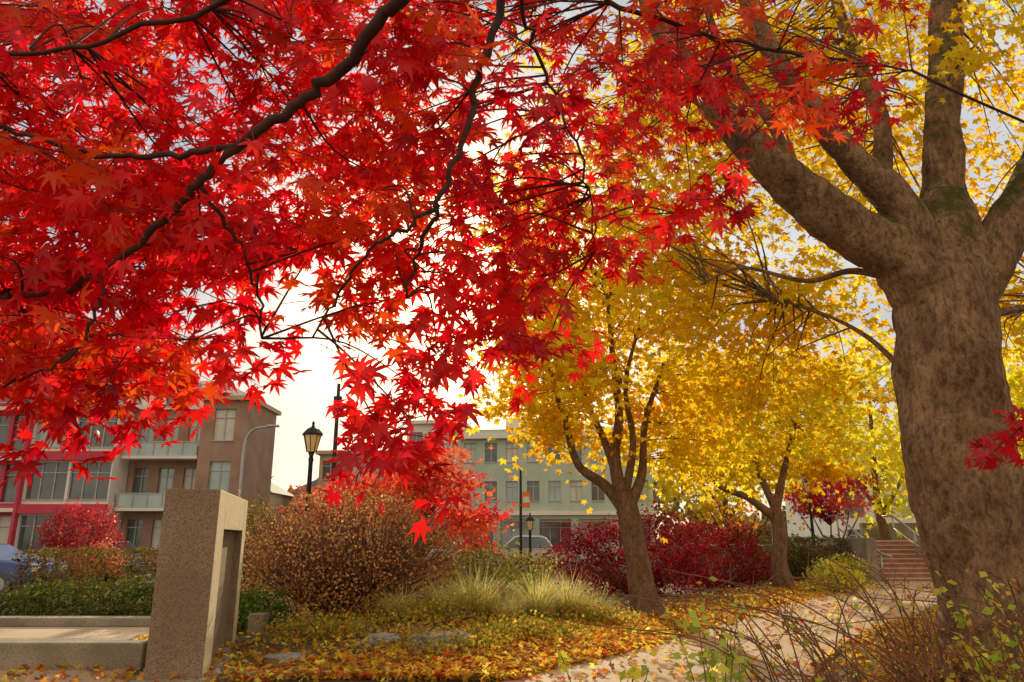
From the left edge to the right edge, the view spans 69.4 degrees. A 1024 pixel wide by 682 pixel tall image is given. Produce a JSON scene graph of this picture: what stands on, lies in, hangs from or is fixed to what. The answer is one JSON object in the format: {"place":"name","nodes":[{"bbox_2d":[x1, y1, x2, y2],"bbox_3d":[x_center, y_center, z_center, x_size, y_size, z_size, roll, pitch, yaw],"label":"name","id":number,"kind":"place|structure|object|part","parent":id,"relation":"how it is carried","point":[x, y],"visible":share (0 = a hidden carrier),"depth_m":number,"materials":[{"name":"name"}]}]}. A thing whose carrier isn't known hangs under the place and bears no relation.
{"place":"outdoors","nodes":[
{"label":"outdoors","id":0,"kind":"place"},
{"bbox_2d":[0,627,149,681],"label":"paving","id":1,"kind":"structure","parent":0,"point":[62,632],"depth_m":12.41,"materials":[{"name":"concrete"}]},
{"bbox_2d":[0,638,132,639],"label":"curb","id":2,"kind":"object","parent":1,"relation":"on","point":[66,638],"visible":0.22,"depth_m":10.49,"materials":[{"name":"concrete"}]},
{"bbox_2d":[129,488,247,681],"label":"concrete monument","id":3,"kind":"object","parent":1,"relation":"on","point":[194,615],"visible":0.93,"depth_m":8.72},
{"bbox_2d":[247,608,279,634],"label":"wall","id":4,"kind":"structure","parent":1,"relation":"on","point":[264,615],"depth_m":12.05,"materials":[{"name":"concrete"}]},
{"bbox_2d":[236,583,298,633],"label":"green shrub","id":5,"kind":"object","parent":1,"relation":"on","point":[253,606],"visible":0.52,"depth_m":12.52,"materials":[{"name":"green plant"}]},
{"bbox_2d":[268,493,292,547],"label":"walls","id":6,"kind":"structure","parent":0,"point":[278,499],"depth_m":85.88,"materials":[{"name":"beige paint"}]},
{"bbox_2d":[270,483,292,496],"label":"roof","id":7,"kind":"structure","parent":6,"relation":"on","point":[275,489],"depth_m":87.07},
{"bbox_2d":[293,492,315,551],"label":"walls","id":8,"kind":"structure","parent":0,"point":[297,494],"depth_m":86.29,"materials":[{"name":"beige concrete"}]},
{"bbox_2d":[292,479,317,492],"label":"roof","id":9,"kind":"structure","parent":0,"point":[314,483],"depth_m":87.27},
{"bbox_2d":[14,562,620,590],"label":"road","id":10,"kind":"structure","parent":0,"point":[361,563],"depth_m":43.84,"materials":[{"name":"grey asphalt"}]},
{"bbox_2d":[0,543,68,595],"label":"parked car","id":11,"kind":"object","parent":10,"relation":"on","point":[7,563],"visible":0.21,"depth_m":20.76,"materials":[{"name":"blue paint"}]},
{"bbox_2d":[65,541,145,571],"bbox_3d":[-19.000,10.097,34.545,1.980,1.450,4.500,0,-15,0],"label":"parked car","id":12,"kind":"object","parent":10,"relation":"on","point":[129,544],"visible":0.07,"depth_m":35.42,"materials":[{"name":"silver metal"}]},
{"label":"windows","id":13,"kind":"part","parent":12,"relation":"part of","materials":[{"name":"grey glass"}]},
{"bbox_2d":[238,425,279,496],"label":"street lamp","id":14,"kind":"object","parent":10,"relation":"on","point":[242,462],"visible":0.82,"depth_m":40.67,"materials":[{"name":"metal"}]},
{"bbox_2d":[406,542,479,566],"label":"parked car","id":15,"kind":"object","parent":10,"relation":"on","point":[448,550],"visible":0.02,"depth_m":40.54,"materials":[{"name":"white paint"}]},
{"bbox_2d":[485,535,557,564],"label":"parked car","id":16,"kind":"object","parent":10,"relation":"on","point":[537,541],"visible":0.25,"depth_m":45.50,"materials":[{"name":"silver metal"}]},
{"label":"windows","id":17,"kind":"part","parent":16,"relation":"part of","materials":[{"name":"grey glass"}]},
{"bbox_2d":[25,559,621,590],"bbox_3d":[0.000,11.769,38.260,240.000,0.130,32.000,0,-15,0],"label":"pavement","id":18,"kind":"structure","parent":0,"point":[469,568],"depth_m":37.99,"materials":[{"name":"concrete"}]},
{"bbox_2d":[0,539,936,681],"bbox_3d":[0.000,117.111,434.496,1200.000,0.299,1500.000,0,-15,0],"label":"ground","id":19,"kind":"structure","parent":0,"point":[622,599],"depth_m":11.48,"materials":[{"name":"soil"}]},
{"bbox_2d":[0,640,147,669],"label":"wall","id":20,"kind":"structure","parent":19,"relation":"on","point":[52,654],"depth_m":9.21,"materials":[{"name":"concrete"}]},
{"bbox_2d":[29,498,126,576],"bbox_3d":[-15.243,7.074,26.081,3.339,3.027,2.580,0,-15,0],"label":"red shrub","id":21,"kind":"object","parent":19,"relation":"on","point":[84,516],"visible":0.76,"depth_m":25.78,"materials":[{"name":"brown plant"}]},
{"bbox_2d":[4,544,158,605],"bbox_3d":[-10.504,6.040,19.080,4.048,1.531,2.243,0,-15,0],"label":"hedge","id":22,"kind":"object","parent":19,"relation":"on","point":[56,552],"visible":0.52,"depth_m":18.68,"materials":[{"name":"green plant"}]},
{"bbox_2d":[62,537,127,584],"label":"orange shrub","id":23,"kind":"object","parent":19,"relation":"on","point":[107,561],"visible":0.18,"depth_m":23.94,"materials":[{"name":"red plant"}]},
{"bbox_2d":[0,616,247,626],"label":"wall","id":24,"kind":"structure","parent":19,"relation":"on","point":[74,621],"depth_m":13.72,"materials":[{"name":"concrete"}]},
{"bbox_2d":[0,575,254,615],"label":"juniper shrub","id":25,"kind":"object","parent":19,"relation":"on","point":[42,606],"visible":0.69,"depth_m":15.54,"materials":[{"name":"green plant"}]},
{"bbox_2d":[0,313,281,562],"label":"walls","id":26,"kind":"structure","parent":19,"relation":"on","point":[258,463],"depth_m":49.59,"materials":[{"name":"beige paint"}]},
{"bbox_2d":[0,386,234,554],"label":"frames","id":27,"kind":"structure","parent":26,"relation":"attached to","point":[142,476],"depth_m":49.00,"materials":[{"name":"white metal"}]},
{"bbox_2d":[0,344,235,553],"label":"windows","id":28,"kind":"structure","parent":26,"relation":"attached to","point":[124,501],"depth_m":49.17,"materials":[{"name":"grey glass"}]},
{"bbox_2d":[237,490,287,601],"bbox_3d":[-6.965,5.486,19.763,2.598,2.938,2.229,0,-15,0],"label":"green shrub","id":29,"kind":"object","parent":19,"relation":"on","point":[252,516],"visible":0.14,"depth_m":19.59,"materials":[{"name":"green plant"}]},
{"bbox_2d":[262,652,305,664],"bbox_3d":[-2.897,4.150,9.448,0.637,0.281,0.524,0,-15,0],"label":"boulder","id":30,"kind":"object","parent":19,"relation":"on","point":[286,656],"visible":0.34,"depth_m":9.39,"materials":[{"name":"stone"}]},
{"bbox_2d":[241,669,366,677],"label":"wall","id":31,"kind":"structure","parent":19,"relation":"on","point":[252,673],"depth_m":8.52,"materials":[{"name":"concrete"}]},
{"bbox_2d":[292,421,322,605],"bbox_3d":[-5.100,4.227,18.433,0.499,4.510,0.499,6,-16,-22],"label":"street lamp","id":32,"kind":"object","parent":19,"relation":"on","point":[312,434],"visible":0.6,"depth_m":18.72,"materials":[{"name":"metal"}]},
{"bbox_2d":[247,602,394,647],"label":"ground cover plants","id":33,"kind":"object","parent":19,"relation":"on","point":[308,629],"visible":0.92,"depth_m":11.07,"materials":[{"name":"green plant"}]},
{"bbox_2d":[271,482,378,544],"bbox_3d":[-6.065,6.253,23.643,3.504,3.399,3.037,9,-17,-30],"label":"red japanese maple","id":34,"kind":"object","parent":19,"relation":"on","point":[314,495],"visible":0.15,"depth_m":23.46,"materials":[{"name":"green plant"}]},
{"bbox_2d":[326,383,342,552],"bbox_3d":[-9.300,6.936,38.511,0.400,9.600,0.300,0,-15,0],"label":"utility pole","id":35,"kind":"object","parent":19,"relation":"on","point":[337,397],"visible":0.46,"depth_m":39.00,"materials":[{"name":"metal"}]},
{"bbox_2d":[240,486,471,620],"bbox_3d":[-3.134,4.081,14.442,4.742,2.488,4.038,0,-15,0],"label":"round shrub","id":36,"kind":"object","parent":19,"relation":"on","point":[335,578],"visible":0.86,"depth_m":13.65,"materials":[{"name":"brown plant"}]},
{"bbox_2d":[360,632,400,644],"bbox_3d":[-1.893,4.377,10.611,0.574,0.331,0.543,11,-18,-35],"label":"boulder","id":37,"kind":"object","parent":19,"relation":"on","point":[376,638],"visible":0.37,"depth_m":10.51,"materials":[{"name":"stone"}]},
{"bbox_2d":[360,581,426,618],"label":"ornamental grass","id":38,"kind":"object","parent":19,"relation":"on","point":[398,607],"depth_m":12.73,"materials":[{"name":"green plant"}]},
{"bbox_2d":[313,439,520,594],"bbox_3d":[-2.590,4.658,19.497,5.665,4.209,3.654,0,-15,0],"label":"red japanese maple","id":39,"kind":"object","parent":19,"relation":"on","point":[471,521],"visible":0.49,"depth_m":19.01,"materials":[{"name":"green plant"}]},
{"bbox_2d":[340,588,510,627],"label":"ground cover plants","id":40,"kind":"object","parent":19,"relation":"on","point":[424,609],"visible":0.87,"depth_m":12.34,"materials":[{"name":"green plant"}]},
{"bbox_2d":[406,631,471,654],"bbox_3d":[-1.005,4.235,10.143,0.926,0.454,0.808,0,-15,0],"label":"boulder","id":41,"kind":"object","parent":19,"relation":"on","point":[431,636],"visible":0.34,"depth_m":10.02,"materials":[{"name":"stone"}]},
{"bbox_2d":[414,573,482,615],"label":"ornamental grass","id":42,"kind":"object","parent":19,"relation":"on","point":[445,595],"depth_m":13.09,"materials":[{"name":"green plant"}]},
{"bbox_2d":[361,617,543,657],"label":"ground cover plants","id":43,"kind":"object","parent":19,"relation":"on","point":[487,640],"visible":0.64,"depth_m":9.97,"materials":[{"name":"green plant"}]},
{"bbox_2d":[0,579,936,681],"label":"fallen leaves","id":44,"kind":"object","parent":19,"relation":"on","point":[523,660],"visible":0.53,"depth_m":9.81,"materials":[{"name":"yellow plant"}]},
{"bbox_2d":[433,556,522,615],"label":"ornamental grass","id":45,"kind":"object","parent":19,"relation":"on","point":[482,594],"depth_m":13.31,"materials":[{"name":"green plant"}]},
{"bbox_2d":[405,536,566,603],"bbox_3d":[-0.698,5.133,16.453,3.855,1.542,2.319,0,-15,0],"label":"green shrub","id":46,"kind":"object","parent":19,"relation":"on","point":[513,578],"visible":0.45,"depth_m":16.20,"materials":[{"name":"green plant"}]},
{"bbox_2d":[476,581,538,618],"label":"ornamental grass","id":47,"kind":"object","parent":19,"relation":"on","point":[512,604],"depth_m":13.41,"materials":[{"name":"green plant"}]},
{"bbox_2d":[0,0,1023,544],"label":"red maple tree","id":48,"kind":"object","parent":19,"relation":"on","point":[44,292],"visible":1,"depth_m":2.54,"materials":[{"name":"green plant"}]},
{"bbox_2d":[482,548,551,569],"bbox_3d":[0.275,11.108,37.608,3.650,1.072,0.050,0,-15,0],"label":"metal railing","id":49,"kind":"object","parent":19,"relation":"on","point":[522,548],"visible":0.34,"depth_m":37.73,"materials":[{"name":"grey metal"}]},
{"bbox_2d":[519,466,529,570],"bbox_3d":[0.650,9.062,37.946,0.560,5.200,0.152,0,-15,0],"label":"street sign","id":50,"kind":"object","parent":19,"relation":"on","point":[524,499],"visible":0.92,"depth_m":38.10,"materials":[{"name":"metal"}]},
{"bbox_2d":[459,609,593,642],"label":"ground cover plants","id":51,"kind":"object","parent":19,"relation":"on","point":[525,629],"visible":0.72,"depth_m":11.27,"materials":[{"name":"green plant"}]},
{"bbox_2d":[271,475,787,543],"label":"distant trees","id":52,"kind":"object","parent":19,"relation":"on","point":[676,507],"visible":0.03,"depth_m":103.47,"materials":[{"name":"green plant"}]},
{"bbox_2d":[525,513,534,573],"bbox_3d":[0.850,9.469,34.733,0.434,2.760,0.434,-6,-16,22],"label":"street lamp","id":53,"kind":"object","parent":19,"relation":"on","point":[529,519],"visible":0.84,"depth_m":34.80,"materials":[{"name":"metal"}]},
{"bbox_2d":[407,418,656,558],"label":"walls","id":54,"kind":"structure","parent":19,"relation":"on","point":[564,508],"depth_m":58.32,"materials":[{"name":"beige paint"}]},
{"bbox_2d":[407,432,650,548],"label":"windows","id":55,"kind":"structure","parent":54,"relation":"attached to","point":[545,532],"depth_m":58.17,"materials":[{"name":"grey glass"}]},
{"bbox_2d":[410,432,650,550],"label":"frames","id":56,"kind":"structure","parent":54,"relation":"attached to","point":[533,486],"depth_m":58.22,"materials":[{"name":"white metal"}]},
{"bbox_2d":[496,561,584,619],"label":"ornamental grass","id":57,"kind":"object","parent":19,"relation":"on","point":[542,598],"depth_m":13.68,"materials":[{"name":"yellow plant"}]},
{"bbox_2d":[526,564,603,615],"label":"ornamental grass","id":58,"kind":"object","parent":19,"relation":"on","point":[569,594],"depth_m":14.33,"materials":[{"name":"green plant"}]},
{"bbox_2d":[555,548,617,568],"bbox_3d":[3.975,11.108,37.608,3.650,1.072,0.050,0,-15,0],"label":"metal railing","id":59,"kind":"object","parent":19,"relation":"on","point":[584,554],"visible":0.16,"depth_m":37.66,"materials":[{"name":"black metal"}]},
{"bbox_2d":[552,585,624,618],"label":"ornamental grass","id":60,"kind":"object","parent":19,"relation":"on","point":[587,602],"depth_m":14.12,"materials":[{"name":"green plant"}]},
{"bbox_2d":[531,594,662,626],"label":"ground cover plants","id":61,"kind":"object","parent":19,"relation":"on","point":[603,615],"visible":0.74,"depth_m":13.60,"materials":[{"name":"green plant"}]},
{"bbox_2d":[553,633,657,681],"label":"leafy plant","id":62,"kind":"object","parent":19,"relation":"on","point":[634,673],"visible":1,"depth_m":4.06,"materials":[{"name":"green plant"}]},
{"bbox_2d":[428,132,788,614],"bbox_3d":[2.244,0.461,17.611,7.696,11.620,6.888,-7,-17,26],"label":"yellow maple tree","id":63,"kind":"object","parent":19,"relation":"on","point":[557,419],"visible":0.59,"depth_m":16.93,"materials":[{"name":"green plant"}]},
{"bbox_2d":[516,500,738,596],"bbox_3d":[3.417,6.150,22.154,6.824,2.934,3.174,0,-15,0],"label":"burgundy shrub","id":64,"kind":"object","parent":19,"relation":"on","point":[615,582],"visible":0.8,"depth_m":21.74,"materials":[{"name":"red plant"}]},
{"bbox_2d":[315,450,1021,557],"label":"walls","id":65,"kind":"structure","parent":19,"relation":"on","point":[326,455],"depth_m":61.21,"materials":[{"name":"beige paint"}]},
{"bbox_2d":[318,461,909,548],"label":"windows","id":66,"kind":"structure","parent":65,"relation":"attached to","point":[326,468],"depth_m":59.40,"materials":[{"name":"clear glass"}]},
{"bbox_2d":[320,463,913,549],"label":"frames","id":67,"kind":"structure","parent":65,"relation":"attached to","point":[398,479],"depth_m":59.32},
{"bbox_2d":[659,599,746,681],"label":"leafy plant","id":68,"kind":"object","parent":19,"relation":"on","point":[725,661],"visible":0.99,"depth_m":4.32,"materials":[{"name":"green plant"}]},
{"bbox_2d":[502,581,936,681],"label":"footpath","id":69,"kind":"structure","parent":19,"relation":"on","point":[698,668],"depth_m":10.91,"materials":[{"name":"concrete"}]},
{"bbox_2d":[649,514,790,587],"bbox_3d":[7.067,7.249,25.509,5.029,2.555,2.903,0,-15,0],"label":"burgundy shrub","id":70,"kind":"object","parent":19,"relation":"on","point":[733,572],"visible":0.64,"depth_m":25.06,"materials":[{"name":"red plant"}]},
{"bbox_2d":[694,639,750,681],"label":"leafy plant","id":71,"kind":"object","parent":19,"relation":"on","point":[712,662],"visible":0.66,"depth_m":4.58,"materials":[{"name":"green plant"}]},
{"bbox_2d":[622,350,826,542],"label":"yellow maple tree","id":72,"kind":"object","parent":19,"relation":"on","point":[670,493],"visible":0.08,"depth_m":42.98,"materials":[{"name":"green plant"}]},
{"bbox_2d":[694,535,759,580],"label":"shrub","id":73,"kind":"object","parent":19,"relation":"on","point":[725,555],"visible":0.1,"depth_m":28.98,"materials":[{"name":"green plant"}]},
{"bbox_2d":[674,494,808,583],"bbox_3d":[8.446,7.263,27.103,4.629,3.227,2.745,-8,-17,27],"label":"bare shrub","id":74,"kind":"object","parent":19,"relation":"on","point":[738,523],"visible":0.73,"depth_m":27.12,"materials":[{"name":"red plant"}]},
{"bbox_2d":[477,0,1023,681],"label":"yellow maple tree","id":75,"kind":"object","parent":19,"relation":"on","point":[937,256],"visible":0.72,"depth_m":10.04,"materials":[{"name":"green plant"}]},
{"bbox_2d":[612,325,896,588],"bbox_3d":[8.235,3.555,25.966,9.796,9.880,8.562,0,-15,0],"label":"yellow maple tree","id":76,"kind":"object","parent":19,"relation":"on","point":[813,464],"visible":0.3,"depth_m":25.06,"materials":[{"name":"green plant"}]},
{"bbox_2d":[622,540,916,578],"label":"terrace","id":77,"kind":"structure","parent":19,"relation":"on","point":[819,548],"depth_m":29.82,"materials":[{"name":"concrete"}]},
{"bbox_2d":[859,523,918,539],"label":"stone wall","id":78,"kind":"structure","parent":77,"relation":"on","point":[873,532],"depth_m":35.84,"materials":[{"name":"stone"}]},
{"bbox_2d":[747,534,814,581],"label":"hedge","id":79,"kind":"object","parent":19,"relation":"on","point":[789,547],"visible":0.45,"depth_m":28.50,"materials":[{"name":"green plant"}]},
{"bbox_2d":[592,532,1023,681],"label":"dry stems","id":80,"kind":"object","parent":19,"relation":"on","point":[1012,630],"visible":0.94,"depth_m":4.76,"materials":[{"name":"brown plant"}]},
{"bbox_2d":[803,478,815,544],"bbox_3d":[12.600,7.716,31.060,0.434,4.260,0.434,-6,-16,22],"label":"street lamp","id":81,"kind":"object","parent":19,"relation":"on","point":[810,514],"visible":0.27,"depth_m":31.14,"materials":[{"name":"metal"}]},
{"bbox_2d":[787,533,851,580],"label":"hedge","id":82,"kind":"object","parent":19,"relation":"on","point":[813,538],"visible":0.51,"depth_m":28.81,"materials":[{"name":"green plant"}]},
{"bbox_2d":[772,471,882,538],"bbox_3d":[13.859,7.927,32.531,4.606,4.733,4.211,6,-16,-22],"label":"red japanese maple","id":83,"kind":"object","parent":19,"relation":"on","point":[830,499],"visible":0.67,"depth_m":32.37,"materials":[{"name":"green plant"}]},
{"bbox_2d":[802,555,874,592],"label":"green shrub","id":84,"kind":"object","parent":19,"relation":"on","point":[842,579],"visible":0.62,"depth_m":21.75,"materials":[{"name":"green plant"}]},
{"bbox_2d":[806,551,875,584],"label":"green shrub","id":85,"kind":"object","parent":19,"relation":"on","point":[850,562],"visible":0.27,"depth_m":25.30,"materials":[{"name":"green plant"}]},
{"bbox_2d":[766,311,917,539],"bbox_3d":[17.660,4.553,35.810,10.625,12.970,11.083,-13,-20,41],"label":"yellow maple tree","id":86,"kind":"object","parent":19,"relation":"on","point":[894,468],"visible":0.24,"depth_m":35.00,"materials":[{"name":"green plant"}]},
{"bbox_2d":[825,645,908,674],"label":"meadow grass","id":87,"kind":"structure","parent":19,"relation":"on","point":[865,665],"depth_m":9.72,"materials":[{"name":"brown plant"}]},
{"bbox_2d":[826,514,931,581],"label":"brick steps","id":88,"kind":"structure","parent":19,"relation":"on","point":[906,556],"depth_m":28.42,"materials":[{"name":"brick"}]},
{"bbox_2d":[846,606,939,661],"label":"shrub","id":89,"kind":"object","parent":19,"relation":"on","point":[901,628],"visible":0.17,"depth_m":9.99,"materials":[{"name":"brown plant"}]},
{"bbox_2d":[842,625,1023,681],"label":"shrub","id":90,"kind":"object","parent":19,"relation":"on","point":[956,666],"visible":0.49,"depth_m":7.53,"materials":[{"name":"brown plant"}]},
{"bbox_2d":[932,571,1020,681],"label":"leafy plant","id":91,"kind":"object","parent":19,"relation":"on","point":[971,651],"visible":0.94,"depth_m":4.69,"materials":[{"name":"green plant"}]},
{"bbox_2d":[998,609,1023,677],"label":"leafy plant","id":92,"kind":"object","parent":19,"relation":"on","point":[1021,658],"visible":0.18,"depth_m":5.62,"materials":[{"name":"green plant"}]},
{"bbox_2d":[1002,323,1023,465],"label":"yellow maple tree","id":93,"kind":"object","parent":19,"relation":"on","point":[1018,398],"visible":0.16,"depth_m":32.35,"materials":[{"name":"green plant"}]},
{"bbox_2d":[0,0,1023,538],"label":"sky","id":94,"kind":"structure","parent":0,"point":[304,402],"materials":[{"name":"white"}]}
]}

